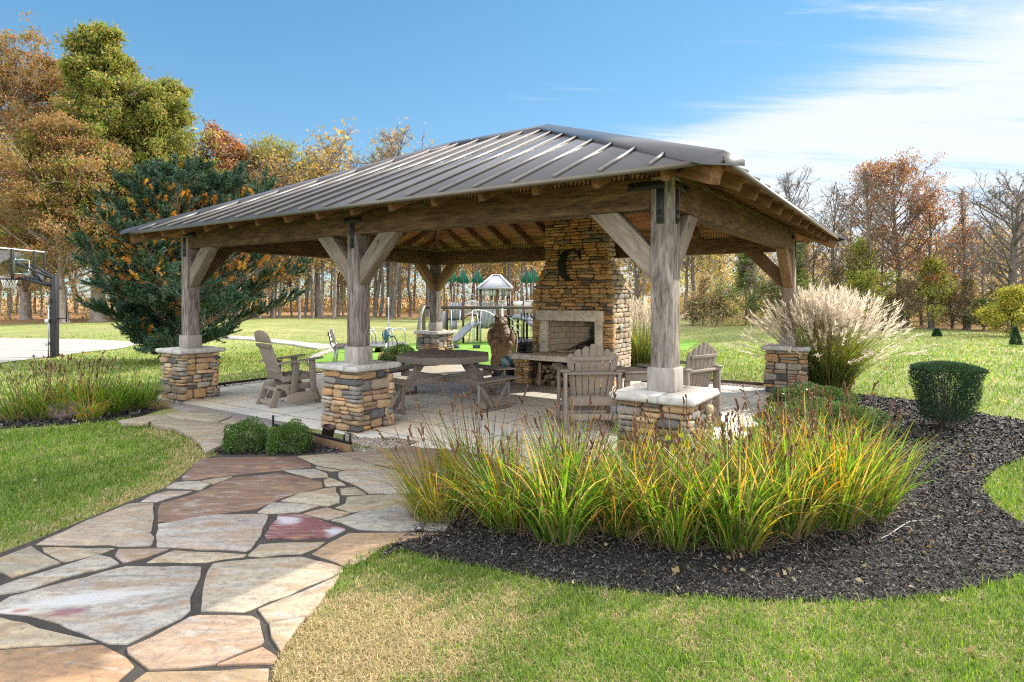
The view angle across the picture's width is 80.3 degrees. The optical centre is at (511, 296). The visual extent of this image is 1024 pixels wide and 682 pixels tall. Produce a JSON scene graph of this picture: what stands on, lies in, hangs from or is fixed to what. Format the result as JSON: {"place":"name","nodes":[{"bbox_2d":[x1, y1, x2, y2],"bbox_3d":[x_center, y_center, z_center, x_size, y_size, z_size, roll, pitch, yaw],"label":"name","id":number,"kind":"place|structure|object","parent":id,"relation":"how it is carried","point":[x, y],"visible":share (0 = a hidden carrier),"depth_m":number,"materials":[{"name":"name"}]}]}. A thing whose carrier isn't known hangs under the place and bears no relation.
{"place":"outdoors","nodes":[
{"label":"outdoors","id":0,"kind":"place"},
{"bbox_2d":[0,410,505,681],"bbox_3d":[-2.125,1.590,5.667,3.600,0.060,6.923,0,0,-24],"label":"flagstone paving","id":1,"kind":"structure","parent":0,"point":[125,605],"depth_m":3.60,"materials":[{"name":"beige stone"}]},
{"bbox_2d":[158,363,772,484],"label":"patio","id":2,"kind":"structure","parent":0,"point":[430,399],"depth_m":8.66,"materials":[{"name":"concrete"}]},
{"bbox_2d":[254,330,322,407],"bbox_3d":[-3.390,1.056,9.169,0.681,1.136,0.875,0,0,44],"label":"chair","id":3,"kind":"object","parent":2,"relation":"on","point":[290,386],"visible":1,"depth_m":9.01,"materials":[{"name":"grey wood"}]},
{"bbox_2d":[153,399,547,477],"bbox_3d":[-2.451,1.711,7.305,7.500,0.218,0.268,0,0,34],"label":"patio border","id":4,"kind":"object","parent":2,"relation":"on","point":[185,406],"visible":0.13,"depth_m":8.27,"materials":[{"name":"stone"}]},
{"bbox_2d":[391,350,520,414],"bbox_3d":[-1.040,1.250,9.300,2.305,0.759,2.305,0,0,-3],"label":"picnic table","id":5,"kind":"object","parent":2,"relation":"on","point":[473,374],"visible":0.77,"depth_m":8.88,"materials":[{"name":"grey wood"}]},
{"bbox_2d":[120,124,845,486],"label":"pavilion","id":6,"kind":"structure","parent":2,"relation":"on","point":[658,210],"depth_m":7.35,"materials":[{"name":"wood"}]},
{"bbox_2d":[486,315,514,365],"bbox_3d":[-0.269,1.029,13.335,0.661,1.259,0.498,0,0,-8],"label":"bear statue","id":7,"kind":"object","parent":2,"relation":"on","point":[501,338],"visible":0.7,"depth_m":13.20,"materials":[{"name":"brown wood"}]},
{"bbox_2d":[510,217,631,386],"bbox_3d":[1.190,-0.033,11.572,1.861,3.714,1.637,0,0,34],"label":"fireplace","id":8,"kind":"object","parent":2,"relation":"on","point":[595,295],"visible":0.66,"depth_m":11.46,"materials":[{"name":"stone"}]},
{"bbox_2d":[558,249,580,280],"bbox_3d":[1.086,-0.595,11.478,0.492,0.610,0.025,0,0,34],"label":"letter sign","id":9,"kind":"object","parent":8,"relation":"attached to","point":[562,265],"visible":1,"depth_m":11.52,"materials":[{"name":"metal"}]},
{"bbox_2d":[552,344,624,435],"bbox_3d":[0.925,1.077,7.431,0.794,1.062,0.800,0,0,-3],"label":"garden chair","id":10,"kind":"object","parent":2,"relation":"on","point":[581,391],"visible":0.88,"depth_m":7.14,"materials":[{"name":"grey wood"}]},
{"bbox_2d":[615,366,646,423],"bbox_3d":[1.570,1.249,7.520,0.520,0.718,0.492,0,0,-8],"label":"side table","id":11,"kind":"object","parent":2,"relation":"on","point":[634,373],"visible":0.24,"depth_m":7.32,"materials":[{"name":"grey wood"}]},
{"bbox_2d":[636,342,723,426],"bbox_3d":[2.114,1.077,7.628,0.794,1.062,0.800,0,0,-38],"label":"garden chair","id":12,"kind":"object","parent":2,"relation":"on","point":[701,366],"visible":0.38,"depth_m":7.43,"materials":[{"name":"grey wood"}]},
{"label":"gravel bed","id":13,"kind":"structure","parent":2,"relation":"on","visible":0},
{"bbox_2d":[342,431,419,451],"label":"gravel","id":14,"kind":"structure","parent":13,"relation":"on","point":[357,441],"depth_m":6.71,"materials":[{"name":"grey gravel"}]},
{"bbox_2d":[315,340,698,364],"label":"playground turf","id":15,"kind":"structure","parent":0,"point":[485,347],"depth_m":26.82,"materials":[{"name":"green plant"}]},
{"bbox_2d":[416,305,532,348],"bbox_3d":[-0.564,1.373,27.000,7.104,2.013,2.157,0,0,0],"label":"swing set","id":16,"kind":"object","parent":15,"relation":"on","point":[422,317],"visible":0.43,"depth_m":26.95,"materials":[{"name":"metal"}]},
{"bbox_2d":[442,267,538,343],"bbox_3d":[-0.837,0.473,32.975,5.954,4.280,3.364,0,0,0],"label":"playground","id":17,"kind":"object","parent":15,"relation":"on","point":[494,282],"visible":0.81,"depth_m":32.88,"materials":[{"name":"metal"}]},
{"bbox_2d":[0,298,1023,681],"bbox_3d":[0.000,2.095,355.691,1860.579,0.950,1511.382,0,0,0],"label":"lawn","id":18,"kind":"structure","parent":0,"point":[286,324],"depth_m":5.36,"materials":[{"name":"plant"}]},
{"bbox_2d":[0,253,129,319],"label":"undergrowth","id":19,"kind":"object","parent":18,"relation":"on","point":[33,307],"visible":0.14,"depth_m":65.68,"materials":[{"name":"brown plant"}]},
{"bbox_2d":[0,338,134,362],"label":"court","id":20,"kind":"object","parent":18,"relation":"on","point":[14,349],"visible":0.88,"depth_m":24.26,"materials":[{"name":"concrete"}]},
{"bbox_2d":[0,247,67,357],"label":"basketball hoop","id":21,"kind":"object","parent":20,"relation":"on","point":[53,301],"visible":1,"depth_m":18.34,"materials":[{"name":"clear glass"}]},
{"bbox_2d":[0,99,139,322],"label":"broadleaf tree","id":22,"kind":"object","parent":18,"relation":"on","point":[48,134],"visible":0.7,"depth_m":46.75,"materials":[{"name":"orange plant"}]},
{"bbox_2d":[0,19,154,321],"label":"broadleaf tree","id":23,"kind":"object","parent":18,"relation":"on","point":[96,65],"visible":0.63,"depth_m":50.07,"materials":[{"name":"green plant"}]},
{"bbox_2d":[0,9,171,319],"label":"broadleaf tree","id":24,"kind":"object","parent":18,"relation":"on","point":[36,81],"visible":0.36,"depth_m":52.52,"materials":[{"name":"orange plant"}]},
{"bbox_2d":[0,393,183,427],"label":"mulch","id":25,"kind":"object","parent":18,"relation":"on","point":[74,419],"visible":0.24,"depth_m":8.01,"materials":[{"name":"black wood"}]},
{"bbox_2d":[0,365,54,421],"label":"strap leaf clump","id":26,"kind":"object","parent":25,"relation":"on","point":[11,412],"visible":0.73,"depth_m":8.10,"materials":[{"name":"green plant"}]},
{"bbox_2d":[0,352,112,419],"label":"strap leaf clump","id":27,"kind":"object","parent":25,"relation":"on","point":[43,407],"visible":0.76,"depth_m":8.16,"materials":[{"name":"green plant"}]},
{"bbox_2d":[19,350,142,416],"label":"strap leaf clump","id":28,"kind":"object","parent":25,"relation":"on","point":[74,396],"visible":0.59,"depth_m":8.35,"materials":[{"name":"green plant"}]},
{"bbox_2d":[50,386,119,420],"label":"strap leaf clump","id":29,"kind":"object","parent":25,"relation":"on","point":[87,412],"visible":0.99,"depth_m":8.00,"materials":[{"name":"green plant"}]},
{"bbox_2d":[64,359,159,414],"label":"strap leaf clump","id":30,"kind":"object","parent":25,"relation":"on","point":[118,406],"visible":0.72,"depth_m":8.52,"materials":[{"name":"green plant"}]},
{"bbox_2d":[102,369,178,409],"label":"strap leaf clump","id":31,"kind":"object","parent":25,"relation":"on","point":[139,402],"visible":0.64,"depth_m":8.86,"materials":[{"name":"green plant"}]},
{"bbox_2d":[70,72,237,285],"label":"broadleaf tree","id":32,"kind":"object","parent":18,"relation":"on","point":[162,98],"visible":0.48,"depth_m":52.81,"materials":[{"name":"green plant"}]},
{"bbox_2d":[64,152,314,358],"bbox_3d":[-8.389,-1.024,16.752,6.883,5.846,7.199,0,0,-28],"label":"pine tree","id":33,"kind":"object","parent":18,"relation":"on","point":[157,189],"visible":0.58,"depth_m":15.59,"materials":[{"name":"green plant"}]},
{"bbox_2d":[184,114,248,172],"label":"woodland tree","id":34,"kind":"object","parent":18,"relation":"on","point":[200,146],"visible":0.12,"depth_m":57.27,"materials":[{"name":"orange plant"}]},
{"bbox_2d":[188,119,246,289],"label":"broadleaf tree","id":35,"kind":"object","parent":18,"relation":"on","point":[225,138],"visible":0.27,"depth_m":59.16,"materials":[{"name":"orange plant"}]},
{"bbox_2d":[212,135,261,315],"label":"broadleaf tree","id":36,"kind":"object","parent":18,"relation":"on","point":[240,158],"visible":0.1,"depth_m":60.75,"materials":[{"name":"orange plant"}]},
{"bbox_2d":[232,132,293,317],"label":"woodland tree","id":37,"kind":"object","parent":18,"relation":"on","point":[253,170],"visible":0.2,"depth_m":60.95,"materials":[{"name":"orange plant"}]},
{"bbox_2d":[242,148,292,318],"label":"woodland tree","id":38,"kind":"object","parent":18,"relation":"on","point":[273,173],"visible":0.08,"depth_m":59.44,"materials":[{"name":"orange plant"}]},
{"bbox_2d":[220,335,334,349],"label":"walk","id":39,"kind":"structure","parent":18,"relation":"on","point":[308,345],"depth_m":32.21,"materials":[{"name":"concrete"}]},
{"bbox_2d":[251,150,305,317],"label":"woodland tree","id":40,"kind":"object","parent":18,"relation":"on","point":[280,291],"visible":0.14,"depth_m":60.28,"materials":[{"name":"orange plant"}]},
{"bbox_2d":[214,429,343,454],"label":"mulch","id":41,"kind":"object","parent":18,"relation":"on","point":[262,450],"visible":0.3,"depth_m":6.30,"materials":[{"name":"black wood"}]},
{"bbox_2d":[221,415,269,452],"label":"boxwood shrub","id":42,"kind":"object","parent":41,"relation":"on","point":[241,429],"visible":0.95,"depth_m":6.29,"materials":[{"name":"green plant"}]},
{"bbox_2d":[265,418,313,454],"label":"boxwood shrub","id":43,"kind":"object","parent":41,"relation":"on","point":[291,426],"visible":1,"depth_m":6.24,"materials":[{"name":"green plant"}]},
{"bbox_2d":[240,132,318,316],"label":"broadleaf tree","id":44,"kind":"object","parent":18,"relation":"on","point":[269,142],"visible":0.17,"depth_m":62.42,"materials":[{"name":"yellow plant"}]},
{"bbox_2d":[272,161,328,318],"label":"woodland tree","id":45,"kind":"object","parent":18,"relation":"on","point":[298,180],"visible":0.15,"depth_m":58.23,"materials":[{"name":"orange plant"}]},
{"bbox_2d":[281,152,337,317],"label":"woodland tree","id":46,"kind":"object","parent":18,"relation":"on","point":[311,284],"visible":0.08,"depth_m":61.06,"materials":[{"name":"orange plant"}]},
{"bbox_2d":[272,415,351,451],"bbox_3d":[-2.315,1.540,6.858,1.750,0.170,0.182,0,0,39],"label":"edging board","id":47,"kind":"object","parent":18,"relation":"on","point":[333,442],"visible":0.52,"depth_m":6.46,"materials":[{"name":"brown wood"}]},
{"bbox_2d":[281,146,345,318],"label":"woodland tree","id":48,"kind":"object","parent":18,"relation":"on","point":[322,260],"visible":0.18,"depth_m":60.23,"materials":[{"name":"orange plant"}]},
{"bbox_2d":[288,117,362,318],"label":"woodland tree","id":49,"kind":"object","parent":18,"relation":"on","point":[338,151],"visible":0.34,"depth_m":60.69,"materials":[{"name":"orange plant"}]},
{"bbox_2d":[225,261,544,314],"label":"undergrowth","id":50,"kind":"object","parent":18,"relation":"on","point":[327,305],"visible":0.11,"depth_m":94.75,"materials":[{"name":"brown plant"}]},
{"bbox_2d":[351,116,432,318],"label":"woodland tree","id":51,"kind":"object","parent":18,"relation":"on","point":[397,266],"visible":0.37,"depth_m":69.09,"materials":[{"name":"brown plant"}]},
{"bbox_2d":[377,342,414,365],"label":"boxwood shrub","id":52,"kind":"object","parent":18,"relation":"on","point":[393,350],"visible":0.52,"depth_m":13.72,"materials":[{"name":"green plant"}]},
{"bbox_2d":[463,263,507,304],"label":"woodland tree","id":53,"kind":"object","parent":18,"relation":"on","point":[484,267],"visible":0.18,"depth_m":72.37,"materials":[{"name":"brown plant"}]},
{"bbox_2d":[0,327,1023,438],"bbox_3d":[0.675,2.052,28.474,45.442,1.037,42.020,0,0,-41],"label":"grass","id":54,"kind":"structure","parent":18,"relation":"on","point":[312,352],"depth_m":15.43,"materials":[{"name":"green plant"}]},
{"bbox_2d":[615,254,764,314],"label":"undergrowth","id":55,"kind":"object","parent":18,"relation":"on","point":[630,281],"visible":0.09,"depth_m":74.03,"materials":[{"name":"brown plant"}]},
{"bbox_2d":[379,393,1023,602],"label":"mulch bed","id":56,"kind":"object","parent":18,"relation":"on","point":[832,576],"visible":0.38,"depth_m":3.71,"materials":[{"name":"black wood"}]},
{"bbox_2d":[345,414,498,526],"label":"strap leaf clump","id":57,"kind":"object","parent":56,"relation":"on","point":[430,508],"visible":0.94,"depth_m":4.36,"materials":[{"name":"green plant"}]},
{"bbox_2d":[370,380,545,509],"bbox_3d":[-0.314,1.139,4.845,1.700,0.965,1.531,0,0,0],"label":"strap leaf clump","id":58,"kind":"object","parent":56,"relation":"on","point":[478,447],"visible":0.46,"depth_m":4.80,"materials":[{"name":"green plant"}]},
{"bbox_2d":[409,414,596,541],"bbox_3d":[-0.021,1.221,4.272,1.508,0.801,1.483,0,0,0],"label":"strap leaf clump","id":59,"kind":"object","parent":56,"relation":"on","point":[496,508],"visible":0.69,"depth_m":4.15,"materials":[{"name":"green plant"}]},
{"bbox_2d":[446,411,666,556],"bbox_3d":[0.298,1.201,3.998,1.443,0.840,1.320,0,0,25],"label":"strap leaf clump","id":60,"kind":"object","parent":56,"relation":"on","point":[576,516],"visible":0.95,"depth_m":3.92,"materials":[{"name":"green plant"}]},
{"bbox_2d":[488,387,658,509],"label":"strap leaf clump","id":61,"kind":"object","parent":56,"relation":"on","point":[563,440],"visible":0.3,"depth_m":4.69,"materials":[{"name":"green plant"}]},
{"bbox_2d":[515,404,731,542],"bbox_3d":[0.763,1.218,4.219,1.572,0.807,1.471,0,0,-45],"label":"strap leaf clump","id":62,"kind":"object","parent":56,"relation":"on","point":[626,525],"visible":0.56,"depth_m":4.06,"materials":[{"name":"green plant"}]},
{"bbox_2d":[580,416,792,554],"bbox_3d":[1.036,1.223,3.985,1.363,0.797,1.547,0,0,0],"label":"strap leaf clump","id":63,"kind":"object","parent":56,"relation":"on","point":[681,531],"visible":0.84,"depth_m":3.87,"materials":[{"name":"green plant"}]},
{"bbox_2d":[603,394,780,497],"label":"strap leaf clump","id":64,"kind":"object","parent":56,"relation":"on","point":[688,417],"visible":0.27,"depth_m":4.73,"materials":[{"name":"green plant"}]},
{"bbox_2d":[648,433,746,489],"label":"clump","id":65,"kind":"object","parent":56,"relation":"on","point":[668,438],"visible":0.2,"depth_m":4.64,"materials":[{"name":"green plant"}]},
{"bbox_2d":[632,417,857,558],"bbox_3d":[1.469,1.197,4.003,1.587,0.848,1.631,0,0,0],"label":"strap leaf clump","id":66,"kind":"object","parent":56,"relation":"on","point":[752,531],"visible":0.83,"depth_m":3.80,"materials":[{"name":"green plant"}]},
{"bbox_2d":[664,395,833,503],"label":"strap leaf clump","id":67,"kind":"object","parent":56,"relation":"on","point":[752,423],"visible":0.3,"depth_m":4.84,"materials":[{"name":"green plant"}]},
{"bbox_2d":[562,404,1023,597],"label":"fallen leaves","id":68,"kind":"object","parent":56,"relation":"on","point":[675,569],"visible":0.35,"depth_m":3.85,"materials":[{"name":"brown dry leaf"}]},
{"bbox_2d":[687,403,906,550],"bbox_3d":[1.843,1.179,4.239,1.369,0.884,1.723,0,0,0],"label":"strap leaf clump","id":69,"kind":"object","parent":56,"relation":"on","point":[807,520],"visible":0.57,"depth_m":4.01,"materials":[{"name":"green plant"}]},
{"bbox_2d":[708,384,906,484],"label":"strap leaf clump","id":70,"kind":"object","parent":56,"relation":"on","point":[810,400],"visible":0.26,"depth_m":4.88,"materials":[{"name":"green plant"}]},
{"bbox_2d":[764,381,860,411],"bbox_3d":[4.189,1.441,8.585,1.160,0.436,0.908,0,0,0],"label":"clipped mound","id":71,"kind":"object","parent":56,"relation":"on","point":[804,389],"visible":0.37,"depth_m":8.46,"materials":[{"name":"green plant"}]},
{"bbox_2d":[752,395,893,436],"bbox_3d":[3.680,1.446,7.360,1.484,0.428,1.062,0,0,0],"label":"clipped mound","id":72,"kind":"object","parent":56,"relation":"on","point":[836,406],"visible":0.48,"depth_m":7.12,"materials":[{"name":"green plant"}]},
{"bbox_2d":[719,280,939,393],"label":"fountain grass","id":73,"kind":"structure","parent":56,"relation":"on","point":[832,360],"depth_m":9.84,"materials":[{"name":"beige plant"}]},
{"bbox_2d":[746,379,917,466],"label":"strap leaf clump","id":74,"kind":"object","parent":56,"relation":"on","point":[823,390],"visible":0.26,"depth_m":5.06,"materials":[{"name":"green plant"}]},
{"bbox_2d":[742,405,962,541],"bbox_3d":[2.223,1.205,4.299,1.398,0.833,1.443,0,0,-11],"label":"strap leaf clump","id":75,"kind":"object","parent":56,"relation":"on","point":[847,520],"visible":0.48,"depth_m":4.13,"materials":[{"name":"green plant"}]},
{"bbox_2d":[794,395,957,528],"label":"strap leaf clump","id":76,"kind":"object","parent":56,"relation":"on","point":[889,505],"visible":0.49,"depth_m":4.29,"materials":[{"name":"green plant"}]},
{"bbox_2d":[907,360,989,427],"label":"yew shrub","id":77,"kind":"object","parent":56,"relation":"on","point":[944,414],"visible":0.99,"depth_m":7.29,"materials":[{"name":"green plant"}]},
{"bbox_2d":[682,272,723,325],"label":"thicket bush","id":78,"kind":"object","parent":18,"relation":"on","point":[705,279],"visible":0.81,"depth_m":43.27,"materials":[{"name":"green plant"}]},
{"bbox_2d":[700,292,733,325],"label":"thicket bush","id":79,"kind":"object","parent":18,"relation":"on","point":[717,303],"visible":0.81,"depth_m":42.22,"materials":[{"name":"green plant"}]},
{"bbox_2d":[706,253,772,325],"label":"thicket bush","id":80,"kind":"object","parent":18,"relation":"on","point":[740,289],"visible":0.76,"depth_m":41.38,"materials":[{"name":"green plant"}]},
{"bbox_2d":[724,253,773,325],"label":"tree","id":81,"kind":"object","parent":18,"relation":"on","point":[753,281],"visible":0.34,"depth_m":40.61,"materials":[{"name":"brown plant"}]},
{"bbox_2d":[766,242,827,319],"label":"thicket bush","id":82,"kind":"object","parent":18,"relation":"on","point":[801,279],"visible":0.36,"depth_m":39.81,"materials":[{"name":"green plant"}]},
{"bbox_2d":[767,162,827,301],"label":"bare tree","id":83,"kind":"object","parent":18,"relation":"on","point":[786,191],"visible":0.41,"depth_m":40.19,"materials":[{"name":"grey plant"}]},
{"bbox_2d":[796,216,835,295],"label":"bare tree","id":84,"kind":"object","parent":18,"relation":"on","point":[813,268],"visible":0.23,"depth_m":40.78,"materials":[{"name":"brown plant"}]},
{"bbox_2d":[806,175,863,324],"bbox_3d":[20.801,-3.026,39.383,3.782,10.031,4.338,0,0,33],"label":"bare tree","id":85,"kind":"object","parent":18,"relation":"on","point":[832,250],"visible":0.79,"depth_m":39.17,"materials":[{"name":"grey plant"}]},
{"bbox_2d":[682,227,1020,324],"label":"undergrowth","id":86,"kind":"object","parent":18,"relation":"on","point":[768,254],"visible":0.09,"depth_m":51.77,"materials":[{"name":"brown plant"}]},
{"bbox_2d":[680,269,1022,328],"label":"undergrowth","id":87,"kind":"object","parent":18,"relation":"on","point":[748,322],"visible":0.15,"depth_m":42.13,"materials":[{"name":"brown plant"}]},
{"bbox_2d":[680,324,1023,401],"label":"fallen leaves","id":88,"kind":"object","parent":18,"relation":"on","point":[884,368],"visible":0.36,"depth_m":23.21,"materials":[{"name":"brown plant"}]},
{"bbox_2d":[809,235,901,328],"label":"thicket bush","id":89,"kind":"object","parent":18,"relation":"on","point":[860,281],"visible":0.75,"depth_m":37.98,"materials":[{"name":"green plant"}]},
{"bbox_2d":[823,161,905,327],"bbox_3d":[22.386,-3.317,38.534,4.770,10.631,4.552,0,0,33],"label":"broadleaf tree","id":90,"kind":"object","parent":18,"relation":"on","point":[866,172],"visible":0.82,"depth_m":38.21,"materials":[{"name":"orange plant"}]},
{"bbox_2d":[863,288,918,324],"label":"thicket bush","id":91,"kind":"object","parent":18,"relation":"on","point":[890,298],"visible":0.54,"depth_m":37.85,"materials":[{"name":"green plant"}]},
{"bbox_2d":[830,147,953,327],"bbox_3d":[24.270,-3.777,39.058,7.097,11.534,7.959,0,0,0],"label":"broadleaf tree","id":92,"kind":"object","parent":18,"relation":"on","point":[887,169],"visible":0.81,"depth_m":37.94,"materials":[{"name":"orange plant"}]},
{"bbox_2d":[885,274,940,328],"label":"thicket bush","id":93,"kind":"object","parent":18,"relation":"on","point":[906,292],"visible":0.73,"depth_m":37.70,"materials":[{"name":"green plant"}]},
{"bbox_2d":[882,252,975,327],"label":"thicket bush","id":94,"kind":"object","parent":18,"relation":"on","point":[931,290],"visible":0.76,"depth_m":37.24,"materials":[{"name":"green plant"}]},
{"bbox_2d":[892,185,984,328],"bbox_3d":[26.341,-2.464,37.850,5.873,8.910,4.857,0,0,-36],"label":"broadleaf tree","id":95,"kind":"object","parent":18,"relation":"on","point":[941,218],"visible":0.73,"depth_m":37.37,"materials":[{"name":"orange plant"}]},
{"bbox_2d":[923,286,977,328],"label":"thicket bush","id":96,"kind":"object","parent":18,"relation":"on","point":[951,302],"visible":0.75,"depth_m":36.79,"materials":[{"name":"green plant"}]},
{"bbox_2d":[944,186,986,328],"bbox_3d":[27.743,-2.408,37.333,2.387,8.793,2.450,0,0,-39],"label":"broadleaf tree","id":97,"kind":"object","parent":18,"relation":"on","point":[962,199],"visible":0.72,"depth_m":37.03,"materials":[{"name":"brown plant"}]},
{"bbox_2d":[944,274,997,329],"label":"thicket bush","id":98,"kind":"object","parent":18,"relation":"on","point":[971,292],"visible":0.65,"depth_m":36.59,"materials":[{"name":"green plant"}]},
{"bbox_2d":[934,168,1023,332],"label":"bare tree","id":99,"kind":"object","parent":18,"relation":"on","point":[1011,263],"visible":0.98,"depth_m":33.68,"materials":[{"name":"brown plant"}]},
{"bbox_2d":[956,295,1006,330],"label":"thicket bush","id":100,"kind":"object","parent":18,"relation":"on","point":[978,303],"visible":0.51,"depth_m":35.30,"materials":[{"name":"green plant"}]},
{"bbox_2d":[967,232,1019,325],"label":"tree","id":101,"kind":"object","parent":18,"relation":"on","point":[985,275],"visible":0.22,"depth_m":40.41,"materials":[{"name":"brown plant"}]},
{"bbox_2d":[972,282,1023,336],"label":"thicket bush","id":102,"kind":"object","parent":18,"relation":"on","point":[1010,303],"visible":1,"depth_m":29.21,"materials":[{"name":"yellow plant"}]},
{"bbox_2d":[990,187,1023,284],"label":"woodland tree","id":103,"kind":"object","parent":18,"relation":"on","point":[1021,241],"visible":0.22,"depth_m":46.40,"materials":[{"name":"brown plant"}]},
{"bbox_2d":[0,0,1023,297],"label":"sky","id":104,"kind":"structure","parent":0,"point":[778,86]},
{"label":"mulch bed","id":105,"kind":"structure","parent":0,"visible":0},
{"bbox_2d":[628,295,687,365],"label":"fountain grass","id":106,"kind":"object","parent":105,"relation":"on","point":[640,350],"depth_m":12.99,"materials":[{"name":"beige plant"}]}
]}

